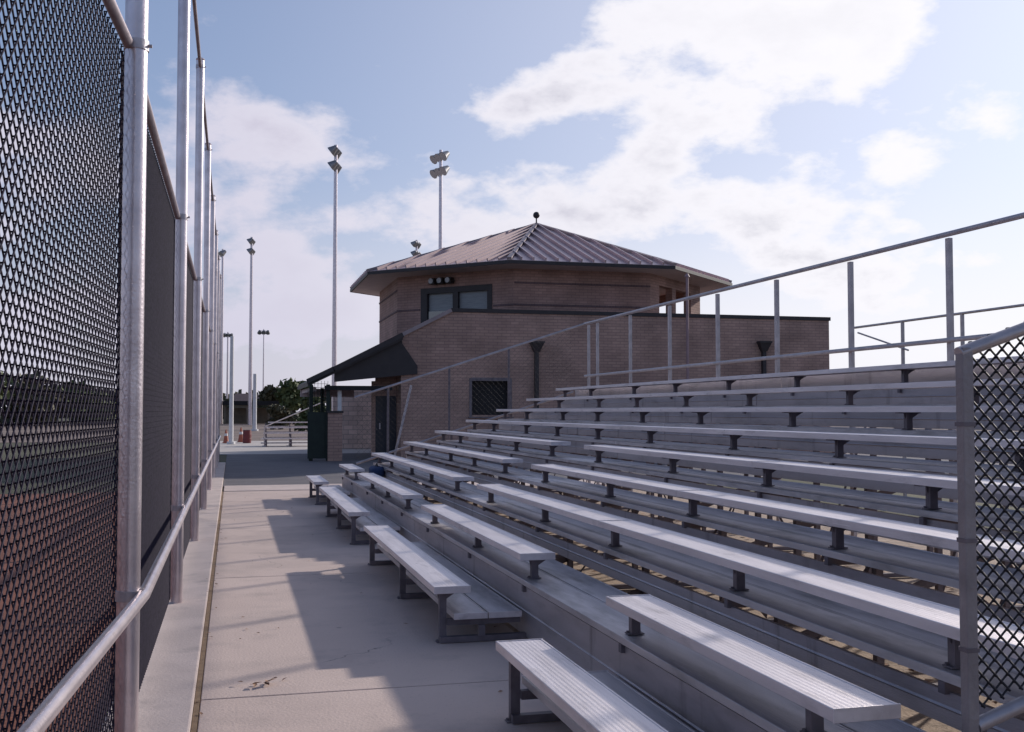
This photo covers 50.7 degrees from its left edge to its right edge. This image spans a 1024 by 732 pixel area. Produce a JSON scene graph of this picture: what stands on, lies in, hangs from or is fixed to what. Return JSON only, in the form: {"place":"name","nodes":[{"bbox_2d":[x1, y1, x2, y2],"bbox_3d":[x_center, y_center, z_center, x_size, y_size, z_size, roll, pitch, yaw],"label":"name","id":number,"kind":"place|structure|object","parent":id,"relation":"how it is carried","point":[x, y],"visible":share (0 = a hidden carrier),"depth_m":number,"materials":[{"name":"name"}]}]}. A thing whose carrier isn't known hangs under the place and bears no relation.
{"place":"outdoors","nodes":[
{"label":"outdoors","id":0,"kind":"place"},
{"bbox_2d":[0,492,116,731],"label":"infield clay","id":1,"kind":"structure","parent":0,"point":[14,594],"depth_m":9.26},
{"bbox_2d":[223,394,258,418],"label":"brown roofed house","id":2,"kind":"structure","parent":0,"point":[240,397],"depth_m":220.11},
{"bbox_2d":[220,441,370,454],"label":"pavement","id":3,"kind":"structure","parent":0,"point":[255,447],"depth_m":46.45,"materials":[{"name":"grey concrete"}]},
{"bbox_2d":[222,430,228,442],"bbox_3d":[-14.347,3.525,54.191,0.360,0.675,0.360,1,-2,-14],"label":"traffic cone","id":4,"kind":"object","parent":3,"relation":"on","point":[225,440],"visible":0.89,"depth_m":54.11,"materials":[{"name":"orange plastic"}]},
{"bbox_2d":[227,336,234,443],"bbox_3d":[-13.668,1.167,52.641,0.398,5.259,0.398,1,-2,-14],"label":"white post","id":5,"kind":"object","parent":3,"relation":"on","point":[231,405],"visible":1,"depth_m":52.57,"materials":[{"name":"metal"}]},
{"bbox_2d":[237,427,242,441],"bbox_3d":[-14.034,3.561,55.945,0.400,0.750,0.400,1,-2,-14],"label":"traffic cone","id":6,"kind":"object","parent":3,"relation":"on","point":[240,438],"visible":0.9,"depth_m":55.85,"materials":[{"name":"orange plastic"}]},
{"bbox_2d":[243,430,251,442],"bbox_3d":[-13.293,3.533,54.191,0.440,0.660,0.440,1,-2,-14],"label":"barrel","id":7,"kind":"object","parent":3,"relation":"on","point":[247,435],"visible":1,"depth_m":54.01,"materials":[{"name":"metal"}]},
{"bbox_2d":[261,403,319,446],"bbox_3d":[-10.169,2.676,50.002,2.875,2.023,2.250,1,-2,-14],"label":"bleacher","id":8,"kind":"object","parent":3,"relation":"on","point":[265,438],"visible":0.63,"depth_m":49.57,"materials":[{"name":"metal"}]},
{"bbox_2d":[332,390,370,448],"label":"block wall","id":9,"kind":"structure","parent":3,"relation":"on","point":[352,419],"depth_m":46.24,"materials":[{"name":"concrete"}]},
{"bbox_2d":[0,423,1018,442],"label":"dirt lot","id":10,"kind":"structure","parent":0,"point":[258,435],"depth_m":81.44,"materials":[{"name":"brown soil"}]},
{"bbox_2d":[0,370,14,401],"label":"leafy tree","id":11,"kind":"object","parent":10,"relation":"on","point":[5,385],"visible":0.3,"depth_m":110.01,"materials":[{"name":"green plant"}]},
{"bbox_2d":[0,370,72,425],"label":"leafy tree","id":12,"kind":"object","parent":10,"relation":"on","point":[23,406],"visible":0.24,"depth_m":116.20,"materials":[{"name":"green plant"}]},
{"bbox_2d":[57,380,115,424],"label":"leafy tree","id":13,"kind":"object","parent":10,"relation":"on","point":[62,389],"visible":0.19,"depth_m":123.78,"materials":[{"name":"green plant"}]},
{"bbox_2d":[218,249,225,423],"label":"light pole","id":14,"kind":"object","parent":10,"relation":"on","point":[222,253],"visible":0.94,"depth_m":137.08,"materials":[{"name":"metal"}]},
{"bbox_2d":[246,237,254,424],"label":"light pole","id":15,"kind":"object","parent":10,"relation":"on","point":[251,241],"visible":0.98,"depth_m":124.03,"materials":[{"name":"metal"}]},
{"bbox_2d":[251,374,257,430],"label":"white post","id":16,"kind":"object","parent":10,"relation":"on","point":[254,424],"visible":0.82,"depth_m":86.80,"materials":[{"name":"metal"}]},
{"bbox_2d":[222,401,291,423],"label":"open shelter","id":17,"kind":"object","parent":10,"relation":"on","point":[241,416],"visible":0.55,"depth_m":136.68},
{"bbox_2d":[264,404,297,428],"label":"leafy tree","id":18,"kind":"object","parent":10,"relation":"on","point":[276,412],"visible":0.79,"depth_m":94.59,"materials":[{"name":"green plant"}]},
{"bbox_2d":[274,377,319,423],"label":"leafy tree","id":19,"kind":"object","parent":10,"relation":"on","point":[287,394],"visible":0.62,"depth_m":127.81,"materials":[{"name":"green plant"}]},
{"bbox_2d":[293,409,317,430],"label":"leafy tree","id":20,"kind":"object","parent":10,"relation":"on","point":[303,416],"visible":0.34,"depth_m":84.67,"materials":[{"name":"green plant"}]},
{"bbox_2d":[299,397,330,412],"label":"leafy tree","id":21,"kind":"object","parent":10,"relation":"on","point":[305,400],"visible":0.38,"depth_m":119.24,"materials":[{"name":"green plant"}]},
{"bbox_2d":[327,145,341,410],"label":"light pole","id":22,"kind":"object","parent":10,"relation":"on","point":[334,164],"visible":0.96,"depth_m":83.19,"materials":[{"name":"metal"}]},
{"bbox_2d":[410,240,420,255],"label":"light pole","id":23,"kind":"object","parent":10,"relation":"on","point":[416,244],"visible":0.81,"depth_m":128.98,"materials":[{"name":"metal"}]},
{"bbox_2d":[430,150,449,248],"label":"light pole","id":24,"kind":"object","parent":10,"relation":"on","point":[441,170],"visible":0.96,"depth_m":84.45,"materials":[{"name":"metal"}]},
{"bbox_2d":[0,412,1023,727],"bbox_3d":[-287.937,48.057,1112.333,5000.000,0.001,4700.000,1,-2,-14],"label":"ground","id":25,"kind":"structure","parent":0,"point":[222,458],"depth_m":27.35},
{"bbox_2d":[102,462,225,731],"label":"mowing strip","id":26,"kind":"object","parent":25,"relation":"on","point":[167,692],"visible":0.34,"depth_m":7.26,"materials":[{"name":"concrete"}]},
{"bbox_2d":[0,0,221,731],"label":"chain link fence","id":27,"kind":"object","parent":26,"relation":"on","point":[166,442],"visible":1,"depth_m":4.47,"materials":[{"name":"metal"}]},
{"bbox_2d":[2,386,330,416],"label":"distant woodland","id":28,"kind":"object","parent":25,"relation":"on","point":[238,392],"visible":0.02,"depth_m":302.76,"materials":[{"name":"green plant"}]},
{"bbox_2d":[223,398,228,417],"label":"leafy tree","id":29,"kind":"object","parent":25,"relation":"on","point":[227,406],"visible":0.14,"depth_m":149.37,"materials":[{"name":"green plant"}]},
{"bbox_2d":[223,332,232,398],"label":"light pole","id":30,"kind":"object","parent":25,"relation":"on","point":[227,335],"visible":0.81,"depth_m":190.02,"materials":[{"name":"metal"}]},
{"bbox_2d":[257,329,269,388],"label":"light pole","id":31,"kind":"object","parent":25,"relation":"on","point":[263,332],"visible":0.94,"depth_m":185.18,"materials":[{"name":"metal"}]},
{"bbox_2d":[258,384,279,407],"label":"leafy tree","id":32,"kind":"object","parent":25,"relation":"on","point":[267,392],"visible":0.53,"depth_m":149.55,"materials":[{"name":"green plant"}]},
{"bbox_2d":[197,490,572,731],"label":"walkway","id":33,"kind":"structure","parent":25,"relation":"on","point":[339,650],"depth_m":7.38,"materials":[{"name":"concrete"}]},
{"bbox_2d":[191,491,222,731],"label":"expansion joint","id":34,"kind":"object","parent":33,"relation":"in","point":[194,725],"visible":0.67,"depth_m":7.36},
{"bbox_2d":[239,677,286,686],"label":"dry leaves","id":35,"kind":"object","parent":33,"relation":"on","point":[265,682],"visible":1,"depth_m":6.30,"materials":[{"name":"brown plant"}]},
{"bbox_2d":[198,492,501,714],"bbox_3d":[-2.584,2.115,12.809,1.929,0.034,17.246,1,-2,-14],"label":"leaf debris","id":36,"kind":"object","parent":33,"relation":"on","point":[201,713],"visible":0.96,"depth_m":8.36,"materials":[{"name":"brown plant"}]},
{"bbox_2d":[224,480,606,491],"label":"cross kerb","id":37,"kind":"structure","parent":25,"relation":"on","point":[266,487],"depth_m":22.46,"materials":[{"name":"concrete"}]},
{"bbox_2d":[297,212,830,460],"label":"press box building","id":38,"kind":"structure","parent":25,"relation":"on","point":[510,288],"depth_m":37.50,"materials":[{"name":"brick"}]},
{"bbox_2d":[375,396,395,458],"bbox_3d":[-4.215,2.053,36.045,0.696,2.104,0.150,1,-2,-14],"label":"door","id":39,"kind":"structure","parent":38,"relation":"in","point":[380,427],"depth_m":36.03,"materials":[{"name":"metal"}]},
{"bbox_2d":[428,277,454,284],"bbox_3d":[-2.558,-3.077,38.981,1.000,0.220,0.305,-1,-3,30],"label":"floodlight","id":40,"kind":"object","parent":38,"relation":"attached to","point":[440,280],"visible":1,"depth_m":38.88,"materials":[{"name":"metal"}]},
{"bbox_2d":[421,284,491,322],"bbox_3d":[-1.995,-2.022,38.909,3.079,1.680,0.175,-1,-3,30],"label":"window","id":41,"kind":"structure","parent":38,"relation":"in","point":[434,301],"depth_m":38.92,"materials":[{"name":"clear glass"}]},
{"bbox_2d":[223,453,1014,485],"bbox_3d":[20.770,3.235,39.046,60.180,0.001,17.600,1,-2,-14],"label":"asphalt apron","id":42,"kind":"object","parent":25,"relation":"on","point":[267,469],"visible":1,"depth_m":30.19,"materials":[{"name":"grey asphalt"}]},
{"bbox_2d":[684,273,689,442],"bbox_3d":[6.005,-0.018,36.911,0.198,6.315,0.198,1,-2,-14],"label":"vent mast","id":43,"kind":"object","parent":42,"relation":"on","point":[687,276],"visible":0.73,"depth_m":36.93,"materials":[{"name":"grey metal"}]},
{"bbox_2d":[415,485,1023,731],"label":"gravel bed","id":44,"kind":"object","parent":25,"relation":"on","point":[919,720],"depth_m":9.84,"materials":[{"name":"gravel"}]},
{"bbox_2d":[306,212,1023,731],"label":"bleacher","id":45,"kind":"object","parent":44,"relation":"on","point":[580,652],"visible":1,"depth_m":7.16,"materials":[{"name":"metal"}]},
{"bbox_2d":[369,463,384,476],"bbox_3d":[-2.413,1.861,19.250,0.249,0.262,0.600,1,-2,-14],"label":"sports bag","id":46,"kind":"object","parent":45,"relation":"on","point":[378,470],"visible":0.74,"depth_m":19.02,"materials":[{"name":"blue fabric"}]},
{"bbox_2d":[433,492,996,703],"bbox_3d":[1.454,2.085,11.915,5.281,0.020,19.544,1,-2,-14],"label":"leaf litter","id":47,"kind":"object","parent":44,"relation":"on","point":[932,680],"visible":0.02,"depth_m":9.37,"materials":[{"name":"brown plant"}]},
{"bbox_2d":[854,304,1023,495],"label":"stair handrail","id":48,"kind":"object","parent":25,"relation":"on","point":[962,330],"visible":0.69,"depth_m":17.91,"materials":[{"name":"metal"}]},
{"bbox_2d":[0,0,1023,411],"label":"sky","id":49,"kind":"structure","parent":0,"point":[738,141],"materials":[{"name":"blue"}]}
]}

